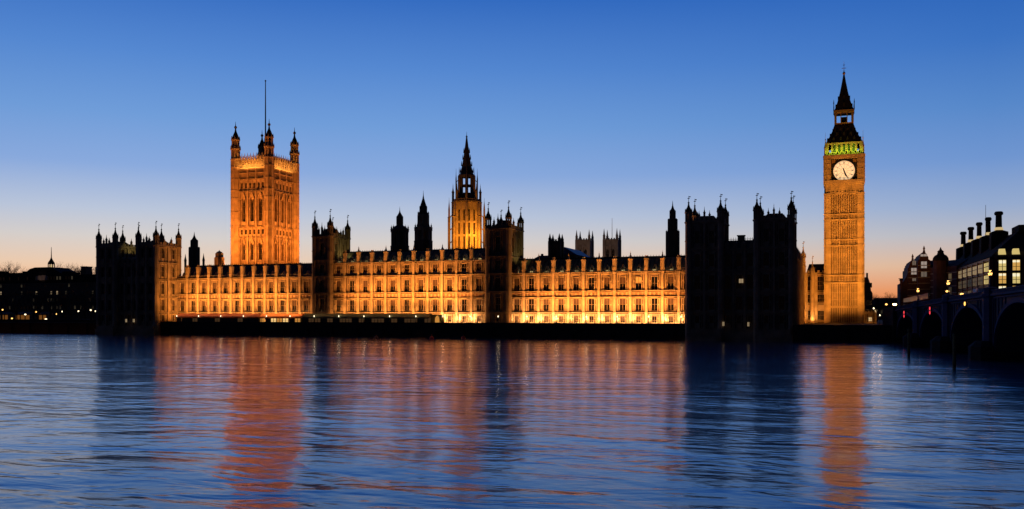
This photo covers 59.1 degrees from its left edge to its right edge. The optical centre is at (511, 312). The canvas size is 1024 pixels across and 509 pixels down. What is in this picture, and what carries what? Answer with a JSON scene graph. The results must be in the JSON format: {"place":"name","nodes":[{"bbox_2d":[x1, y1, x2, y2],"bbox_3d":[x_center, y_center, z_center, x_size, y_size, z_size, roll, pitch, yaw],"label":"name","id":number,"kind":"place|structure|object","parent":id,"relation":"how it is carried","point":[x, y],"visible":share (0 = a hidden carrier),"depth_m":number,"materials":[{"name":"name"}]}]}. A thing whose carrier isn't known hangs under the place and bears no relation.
{"place":"outdoors","nodes":[
{"label":"outdoors","id":0,"kind":"place"},
{"bbox_2d":[15,312,36,318],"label":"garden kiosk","id":1,"kind":"object","parent":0,"point":[28,315],"visible":0.61,"depth_m":436.61,"materials":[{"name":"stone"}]},
{"bbox_2d":[38,312,52,318],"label":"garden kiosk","id":2,"kind":"object","parent":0,"point":[43,315],"visible":0.67,"depth_m":432.52,"materials":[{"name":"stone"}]},
{"bbox_2d":[184,233,204,272],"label":"ventilation tower","id":3,"kind":"structure","parent":0,"point":[193,254],"depth_m":385.86,"materials":[{"name":"stone"}]},
{"bbox_2d":[214,250,223,264],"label":"domed turret","id":4,"kind":"object","parent":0,"point":[218,258],"visible":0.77,"depth_m":419.92,"materials":[{"name":"stone"}]},
{"bbox_2d":[230,80,299,264],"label":"square tower","id":5,"kind":"structure","parent":0,"point":[265,205],"depth_m":448.37,"materials":[{"name":"yellow stone"}]},
{"bbox_2d":[390,210,408,250],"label":"ventilation tower","id":6,"kind":"structure","parent":0,"point":[399,231],"depth_m":365.28,"materials":[{"name":"stone"}]},
{"bbox_2d":[414,192,432,249],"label":"ventilation tower","id":7,"kind":"structure","parent":0,"point":[423,230],"depth_m":364.07,"materials":[{"name":"stone"}]},
{"bbox_2d":[29,319,882,324],"bbox_3d":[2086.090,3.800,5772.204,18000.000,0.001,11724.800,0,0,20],"label":"ground","id":8,"kind":"structure","parent":0,"point":[880,322],"depth_m":328.02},
{"bbox_2d":[0,312,14,318],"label":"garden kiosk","id":9,"kind":"object","parent":8,"relation":"on","point":[8,315],"visible":0.58,"depth_m":440.85,"materials":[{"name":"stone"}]},
{"bbox_2d":[0,260,20,272],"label":"bare tree","id":10,"kind":"object","parent":8,"relation":"on","point":[10,267],"visible":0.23,"depth_m":648.19,"materials":[{"name":"black plant"}]},
{"bbox_2d":[17,286,51,318],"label":"bare tree","id":11,"kind":"object","parent":8,"relation":"on","point":[39,300],"visible":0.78,"depth_m":436.41,"materials":[{"name":"black plant"}]},
{"bbox_2d":[0,247,95,318],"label":"mansion block","id":12,"kind":"structure","parent":8,"relation":"on","point":[61,281],"depth_m":561.34,"materials":[{"name":"stone"}]},
{"bbox_2d":[0,319,95,333],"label":"river wall","id":13,"kind":"structure","parent":8,"relation":"on","point":[66,326],"depth_m":365.32,"materials":[{"name":"stone"}]},
{"bbox_2d":[31,286,65,318],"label":"bare tree","id":14,"kind":"object","parent":8,"relation":"on","point":[49,299],"visible":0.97,"depth_m":408.88,"materials":[{"name":"black plant"}]},
{"bbox_2d":[51,293,66,318],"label":"bare tree","id":15,"kind":"object","parent":8,"relation":"on","point":[56,305],"visible":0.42,"depth_m":446.90,"materials":[{"name":"black plant"}]},
{"bbox_2d":[75,296,95,319],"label":"bare tree","id":16,"kind":"object","parent":8,"relation":"on","point":[91,301],"visible":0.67,"depth_m":394.46,"materials":[{"name":"black plant"}]},
{"bbox_2d":[95,221,181,334],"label":"palace pavilion","id":17,"kind":"structure","parent":8,"relation":"on","point":[137,287],"depth_m":343.42,"materials":[{"name":"brown stone"}]},
{"bbox_2d":[175,314,260,321],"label":"terrace marquee","id":18,"kind":"object","parent":8,"relation":"on","point":[217,317],"visible":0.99,"depth_m":331.66,"materials":[{"name":"red fabric"}]},
{"bbox_2d":[176,262,311,320],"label":"palace wing","id":19,"kind":"structure","parent":8,"relation":"on","point":[275,288],"depth_m":338.22,"materials":[{"name":"beige stone"}]},
{"bbox_2d":[258,314,303,321],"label":"terrace marquee","id":20,"kind":"object","parent":8,"relation":"on","point":[284,317],"visible":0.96,"depth_m":322.37,"materials":[{"name":"orange fabric"}]},
{"bbox_2d":[311,209,350,313],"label":"river tower","id":21,"kind":"structure","parent":8,"relation":"on","point":[330,244],"depth_m":324.06,"materials":[{"name":"brown stone"}]},
{"bbox_2d":[302,314,431,321],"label":"terrace marquee","id":22,"kind":"object","parent":8,"relation":"on","point":[365,318],"visible":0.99,"depth_m":310.67,"materials":[{"name":"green fabric"}]},
{"bbox_2d":[333,244,484,322],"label":"palace wing","id":23,"kind":"structure","parent":8,"relation":"on","point":[448,284],"depth_m":314.63,"materials":[{"name":"beige stone"}]},
{"bbox_2d":[363,300,367,310],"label":"window","id":24,"kind":"structure","parent":23,"relation":"in","point":[365,302],"depth_m":321.24,"materials":[{"name":"orange glass"}]},
{"bbox_2d":[363,281,367,291],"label":"window","id":25,"kind":"structure","parent":23,"relation":"in","point":[365,283],"depth_m":321.24,"materials":[{"name":"brown glass"}]},
{"bbox_2d":[447,300,451,310],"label":"window","id":26,"kind":"structure","parent":23,"relation":"in","point":[449,302],"depth_m":310.21,"materials":[{"name":"brown glass"}]},
{"bbox_2d":[447,280,451,290],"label":"window","id":27,"kind":"structure","parent":23,"relation":"in","point":[449,282],"depth_m":310.14,"materials":[{"name":"orange glass"}]},
{"bbox_2d":[462,300,466,310],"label":"window","id":28,"kind":"structure","parent":23,"relation":"in","point":[464,302],"depth_m":308.18,"materials":[{"name":"brown glass"}]},
{"bbox_2d":[462,279,466,290],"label":"window","id":29,"kind":"structure","parent":23,"relation":"in","point":[464,281],"depth_m":308.18,"materials":[{"name":"brown glass"}]},
{"bbox_2d":[430,314,443,322],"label":"marquee porch","id":30,"kind":"object","parent":8,"relation":"on","point":[436,318],"visible":0.88,"depth_m":303.66,"materials":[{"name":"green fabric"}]},
{"bbox_2d":[485,200,523,322],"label":"river tower","id":31,"kind":"structure","parent":8,"relation":"on","point":[504,246],"depth_m":301.08,"materials":[{"name":"brown stone"}]},
{"bbox_2d":[496,298,499,310],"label":"window","id":32,"kind":"structure","parent":31,"relation":"in","point":[497,299],"depth_m":301.22,"materials":[{"name":"black glass"}]},
{"bbox_2d":[496,237,499,251],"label":"window","id":33,"kind":"structure","parent":31,"relation":"in","point":[498,239],"depth_m":301.11,"materials":[{"name":"black glass"}]},
{"bbox_2d":[512,250,684,322],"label":"palace wing","id":34,"kind":"structure","parent":8,"relation":"on","point":[630,289],"depth_m":292.16,"materials":[{"name":"beige stone"}]},
{"bbox_2d":[514,299,518,310],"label":"window","id":35,"kind":"structure","parent":34,"relation":"in","point":[516,301],"depth_m":301.88,"materials":[{"name":"black glass"}]},
{"bbox_2d":[514,279,518,290],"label":"window","id":36,"kind":"structure","parent":34,"relation":"in","point":[516,281],"depth_m":301.92,"materials":[{"name":"black glass"}]},
{"bbox_2d":[529,299,533,310],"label":"window","id":37,"kind":"structure","parent":34,"relation":"in","point":[531,301],"depth_m":300.01,"materials":[{"name":"black glass"}]},
{"bbox_2d":[529,278,533,289],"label":"window","id":38,"kind":"structure","parent":34,"relation":"in","point":[531,280],"depth_m":300.01,"materials":[{"name":"black glass"}]},
{"bbox_2d":[543,299,548,310],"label":"window","id":39,"kind":"structure","parent":34,"relation":"in","point":[545,301],"depth_m":298.22,"materials":[{"name":"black glass"}]},
{"bbox_2d":[543,278,548,289],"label":"window","id":40,"kind":"structure","parent":34,"relation":"in","point":[546,280],"depth_m":298.26,"materials":[{"name":"black glass"}]},
{"bbox_2d":[558,299,563,310],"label":"window","id":41,"kind":"structure","parent":34,"relation":"in","point":[560,301],"depth_m":296.52,"materials":[{"name":"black glass"}]},
{"bbox_2d":[558,278,563,289],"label":"window","id":42,"kind":"structure","parent":34,"relation":"in","point":[561,280],"depth_m":296.52,"materials":[{"name":"black glass"}]},
{"bbox_2d":[573,299,578,310],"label":"window","id":43,"kind":"structure","parent":34,"relation":"in","point":[575,301],"depth_m":294.75,"materials":[{"name":"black glass"}]},
{"bbox_2d":[573,278,578,289],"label":"window","id":44,"kind":"structure","parent":34,"relation":"in","point":[575,280],"depth_m":294.82,"materials":[{"name":"black glass"}]},
{"bbox_2d":[589,299,593,310],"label":"window","id":45,"kind":"structure","parent":34,"relation":"in","point":[591,301],"depth_m":292.99,"materials":[{"name":"black glass"}]},
{"bbox_2d":[589,278,593,289],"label":"window","id":46,"kind":"structure","parent":34,"relation":"in","point":[591,280],"depth_m":292.99,"materials":[{"name":"black glass"}]},
{"bbox_2d":[604,299,609,310],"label":"window","id":47,"kind":"structure","parent":34,"relation":"in","point":[606,301],"depth_m":291.28,"materials":[{"name":"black glass"}]},
{"bbox_2d":[604,277,609,289],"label":"window","id":48,"kind":"structure","parent":34,"relation":"in","point":[606,279],"depth_m":291.35,"materials":[{"name":"black glass"}]},
{"bbox_2d":[620,299,624,310],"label":"window","id":49,"kind":"structure","parent":34,"relation":"in","point":[622,301],"depth_m":289.58,"materials":[{"name":"black glass"}]},
{"bbox_2d":[620,277,624,289],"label":"window","id":50,"kind":"structure","parent":34,"relation":"in","point":[622,279],"depth_m":289.58,"materials":[{"name":"black glass"}]},
{"bbox_2d":[636,299,640,310],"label":"window","id":51,"kind":"structure","parent":34,"relation":"in","point":[638,301],"depth_m":287.74,"materials":[{"name":"black glass"}]},
{"bbox_2d":[636,277,640,288],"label":"window","id":52,"kind":"structure","parent":34,"relation":"in","point":[638,279],"depth_m":287.74,"materials":[{"name":"orange glass"}]},
{"bbox_2d":[652,298,656,310],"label":"window","id":53,"kind":"structure","parent":34,"relation":"in","point":[654,301],"depth_m":285.99,"materials":[{"name":"black glass"}]},
{"bbox_2d":[652,277,656,288],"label":"window","id":54,"kind":"structure","parent":34,"relation":"in","point":[654,279],"depth_m":285.99,"materials":[{"name":"black glass"}]},
{"bbox_2d":[668,298,673,310],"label":"window","id":55,"kind":"structure","parent":34,"relation":"in","point":[670,300],"depth_m":284.36,"materials":[{"name":"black glass"}]},
{"bbox_2d":[668,276,673,288],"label":"window","id":56,"kind":"structure","parent":34,"relation":"in","point":[670,279],"depth_m":284.32,"materials":[{"name":"black glass"}]},
{"bbox_2d":[684,191,796,341],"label":"palace pavilion","id":57,"kind":"structure","parent":8,"relation":"on","point":[741,288],"depth_m":266.36,"materials":[{"name":"black stone"}]},
{"bbox_2d":[694,297,699,309],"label":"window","id":58,"kind":"structure","parent":57,"relation":"in","point":[696,299],"depth_m":269.68,"materials":[{"name":"black glass"}]},
{"bbox_2d":[694,275,699,288],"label":"window","id":59,"kind":"structure","parent":57,"relation":"in","point":[696,278],"depth_m":269.58,"materials":[{"name":"black glass"}]},
{"bbox_2d":[695,254,699,266],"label":"window","id":60,"kind":"structure","parent":57,"relation":"in","point":[697,258],"depth_m":269.58,"materials":[{"name":"black glass"}]},
{"bbox_2d":[695,231,699,242],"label":"window","id":61,"kind":"structure","parent":57,"relation":"in","point":[697,235],"depth_m":269.58,"materials":[{"name":"black glass"}]},
{"bbox_2d":[709,297,713,309],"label":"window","id":62,"kind":"structure","parent":57,"relation":"in","point":[711,299],"depth_m":268.21,"materials":[{"name":"black glass"}]},
{"bbox_2d":[709,275,713,288],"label":"window","id":63,"kind":"structure","parent":57,"relation":"in","point":[711,277],"depth_m":268.21,"materials":[{"name":"black glass"}]},
{"bbox_2d":[709,254,713,266],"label":"window","id":64,"kind":"structure","parent":57,"relation":"in","point":[711,258],"depth_m":268.21,"materials":[{"name":"black glass"}]},
{"bbox_2d":[709,231,713,242],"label":"window","id":65,"kind":"structure","parent":57,"relation":"in","point":[711,235],"depth_m":268.21,"materials":[{"name":"black glass"}]},
{"bbox_2d":[725,297,730,309],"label":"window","id":66,"kind":"structure","parent":57,"relation":"in","point":[727,299],"depth_m":268.04,"materials":[{"name":"black glass"}]},
{"bbox_2d":[725,275,730,288],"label":"window","id":67,"kind":"structure","parent":57,"relation":"in","point":[727,277],"depth_m":268.04,"materials":[{"name":"black glass"}]},
{"bbox_2d":[725,254,730,265],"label":"window","id":68,"kind":"structure","parent":57,"relation":"in","point":[727,258],"depth_m":268.04,"materials":[{"name":"black glass"}]},
{"bbox_2d":[736,296,741,309],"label":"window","id":69,"kind":"structure","parent":57,"relation":"in","point":[738,298],"depth_m":266.97,"materials":[{"name":"black glass"}]},
{"bbox_2d":[736,275,741,288],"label":"window","id":70,"kind":"structure","parent":57,"relation":"in","point":[738,285],"depth_m":267.03,"materials":[{"name":"black glass"}]},
{"bbox_2d":[736,254,741,265],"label":"window","id":71,"kind":"structure","parent":57,"relation":"in","point":[738,258],"depth_m":266.90,"materials":[{"name":"black glass"}]},
{"bbox_2d":[747,296,752,309],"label":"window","id":72,"kind":"structure","parent":57,"relation":"in","point":[749,298],"depth_m":265.79,"materials":[{"name":"black glass"}]},
{"bbox_2d":[747,275,752,288],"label":"window","id":73,"kind":"structure","parent":57,"relation":"in","point":[749,277],"depth_m":265.73,"materials":[{"name":"black glass"}]},
{"bbox_2d":[747,253,752,265],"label":"window","id":74,"kind":"structure","parent":57,"relation":"in","point":[750,257],"depth_m":265.73,"materials":[{"name":"black glass"}]},
{"bbox_2d":[763,296,768,309],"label":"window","id":75,"kind":"structure","parent":57,"relation":"in","point":[765,298],"depth_m":262.89,"materials":[{"name":"black glass"}]},
{"bbox_2d":[763,275,768,287],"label":"window","id":76,"kind":"structure","parent":57,"relation":"in","point":[765,277],"depth_m":262.89,"materials":[{"name":"black glass"}]},
{"bbox_2d":[763,253,768,265],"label":"window","id":77,"kind":"structure","parent":57,"relation":"in","point":[766,256],"depth_m":262.89,"materials":[{"name":"black glass"}]},
{"bbox_2d":[764,229,768,241],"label":"window","id":78,"kind":"structure","parent":57,"relation":"in","point":[766,233],"depth_m":262.89,"materials":[{"name":"black glass"}]},
{"bbox_2d":[779,229,783,240],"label":"window","id":79,"kind":"structure","parent":57,"relation":"in","point":[781,233],"depth_m":261.42,"materials":[{"name":"black glass"}]},
{"bbox_2d":[779,296,784,309],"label":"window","id":80,"kind":"structure","parent":57,"relation":"in","point":[781,298],"depth_m":261.42,"materials":[{"name":"black glass"}]},
{"bbox_2d":[779,274,784,287],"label":"window","id":81,"kind":"structure","parent":57,"relation":"in","point":[781,276],"depth_m":261.42,"materials":[{"name":"black glass"}]},
{"bbox_2d":[779,252,784,264],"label":"window","id":82,"kind":"structure","parent":57,"relation":"in","point":[781,256],"depth_m":261.42,"materials":[{"name":"black glass"}]},
{"bbox_2d":[797,242,823,324],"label":"palace wing","id":83,"kind":"structure","parent":8,"relation":"on","point":[810,295],"depth_m":341.95,"materials":[{"name":"beige stone"}]},
{"bbox_2d":[818,311,823,319],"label":"window","id":84,"kind":"structure","parent":83,"relation":"in","point":[820,313],"depth_m":342.46,"materials":[{"name":"brown glass"}]},
{"bbox_2d":[818,277,823,289],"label":"window","id":85,"kind":"structure","parent":83,"relation":"in","point":[820,279],"depth_m":342.50,"materials":[{"name":"brown glass"}]},
{"bbox_2d":[823,68,864,322],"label":"clock tower","id":86,"kind":"structure","parent":8,"relation":"on","point":[844,183],"depth_m":335.37,"materials":[{"name":"stone"}]},
{"bbox_2d":[864,311,876,322],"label":"gate lodge","id":87,"kind":"structure","parent":8,"relation":"on","point":[868,316],"depth_m":331.14,"materials":[{"name":"brown stone"}]},
{"bbox_2d":[873,292,888,321],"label":"bare tree","id":88,"kind":"object","parent":8,"relation":"on","point":[874,300],"visible":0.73,"depth_m":398.77,"materials":[{"name":"black plant"}]},
{"bbox_2d":[877,294,896,307],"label":"bare tree","id":89,"kind":"object","parent":8,"relation":"on","point":[887,300],"visible":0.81,"depth_m":389.53,"materials":[{"name":"black plant"}]},
{"bbox_2d":[903,293,928,304],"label":"site hoarding","id":90,"kind":"object","parent":8,"relation":"on","point":[920,297],"visible":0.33,"depth_m":290.31,"materials":[{"name":"grey"}]},
{"bbox_2d":[897,247,968,306],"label":"gabled building","id":91,"kind":"structure","parent":8,"relation":"on","point":[923,273],"depth_m":347.20,"materials":[{"name":"red brick"}]},
{"bbox_2d":[447,134,484,248],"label":"octagonal tower","id":92,"kind":"structure","parent":0,"point":[467,216],"depth_m":412.24,"materials":[{"name":"yellow stone"}]},
{"bbox_2d":[458,209,459,248],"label":"window","id":93,"kind":"structure","parent":92,"relation":"in","point":[458,209],"depth_m":412.17,"materials":[{"name":"brown glass"}]},
{"bbox_2d":[463,209,464,248],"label":"window","id":94,"kind":"structure","parent":92,"relation":"in","point":[464,209],"depth_m":411.37,"materials":[{"name":"brown glass"}]},
{"bbox_2d":[468,209,469,248],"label":"window","id":95,"kind":"structure","parent":92,"relation":"in","point":[468,209],"depth_m":411.57,"materials":[{"name":"black glass"}]},
{"bbox_2d":[473,209,474,247],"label":"window","id":96,"kind":"structure","parent":92,"relation":"in","point":[473,209],"depth_m":412.37,"materials":[{"name":"black glass"}]},
{"bbox_2d":[0,333,1023,508],"bbox_3d":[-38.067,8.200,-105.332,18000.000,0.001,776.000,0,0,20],"label":"river","id":97,"kind":"structure","parent":0,"point":[92,421],"depth_m":66.45,"materials":[{"name":"blue liquid"}]},
{"bbox_2d":[160,321,684,339],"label":"river wall","id":98,"kind":"structure","parent":97,"relation":"in","point":[645,331],"depth_m":300.34,"materials":[{"name":"stone"}]},
{"bbox_2d":[793,325,892,342],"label":"river wall","id":99,"kind":"structure","parent":97,"relation":"in","point":[849,333],"depth_m":250.38,"materials":[{"name":"stone"}]},
{"bbox_2d":[907,329,909,356],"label":"mooring pile","id":100,"kind":"object","parent":97,"relation":"in","point":[908,342],"visible":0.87,"depth_m":167.84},
{"bbox_2d":[883,285,1023,360],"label":"arch bridge","id":101,"kind":"structure","parent":97,"relation":"in","point":[986,324],"depth_m":179.24,"materials":[{"name":"metal"}]},
{"bbox_2d":[952,334,955,369],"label":"mooring pile","id":102,"kind":"object","parent":97,"relation":"in","point":[954,353],"visible":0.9,"depth_m":131.20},
{"bbox_2d":[0,0,1023,297],"label":"sky","id":103,"kind":"structure","parent":0,"point":[597,116],"materials":[{"name":"blue"}]},
{"bbox_2d":[548,233,563,257],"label":"church tower","id":104,"kind":"structure","parent":0,"point":[555,248],"depth_m":449.81,"materials":[{"name":"black stone"}]},
{"bbox_2d":[564,247,588,257],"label":"gabled hall","id":105,"kind":"structure","parent":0,"point":[574,253],"depth_m":463.73,"materials":[{"name":"blue stone"}]},
{"bbox_2d":[575,230,593,256],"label":"church tower","id":106,"kind":"structure","parent":0,"point":[585,246],"depth_m":579.30,"materials":[{"name":"grey stone"}]},
{"bbox_2d":[603,231,620,256],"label":"church tower","id":107,"kind":"structure","parent":0,"point":[611,247],"depth_m":573.32,"materials":[{"name":"grey stone"}]},
{"bbox_2d":[665,201,679,255],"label":"ventilation tower","id":108,"kind":"structure","parent":0,"point":[672,240],"depth_m":320.01,"materials":[{"name":"stone"}]},
{"bbox_2d":[864,273,872,311],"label":"dark building","id":109,"kind":"structure","parent":0,"point":[868,299],"depth_m":376.92,"materials":[{"name":"black stone"}]},
{"bbox_2d":[873,298,896,319],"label":"terrace block","id":110,"kind":"structure","parent":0,"point":[880,313],"depth_m":519.49,"materials":[{"name":"stone"}]},
{"bbox_2d":[956,207,1023,294],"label":"office block","id":111,"kind":"structure","parent":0,"point":[999,251],"depth_m":286.30,"materials":[{"name":"brown metal"}]},
{"bbox_2d":[999,273,1005,282],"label":"window","id":112,"kind":"structure","parent":111,"relation":"in","point":[1002,276],"depth_m":267.03,"materials":[{"name":"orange glass"}]},
{"bbox_2d":[999,260,1005,270],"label":"window","id":113,"kind":"structure","parent":111,"relation":"in","point":[1002,263],"depth_m":267.03,"materials":[{"name":"beige glass"}]},
{"bbox_2d":[1013,273,1019,282],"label":"window","id":114,"kind":"structure","parent":111,"relation":"in","point":[1016,276],"depth_m":265.79,"materials":[{"name":"beige glass"}]},
{"bbox_2d":[1013,260,1019,269],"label":"window","id":115,"kind":"structure","parent":111,"relation":"in","point":[1016,263],"depth_m":265.79,"materials":[{"name":"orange glass"}]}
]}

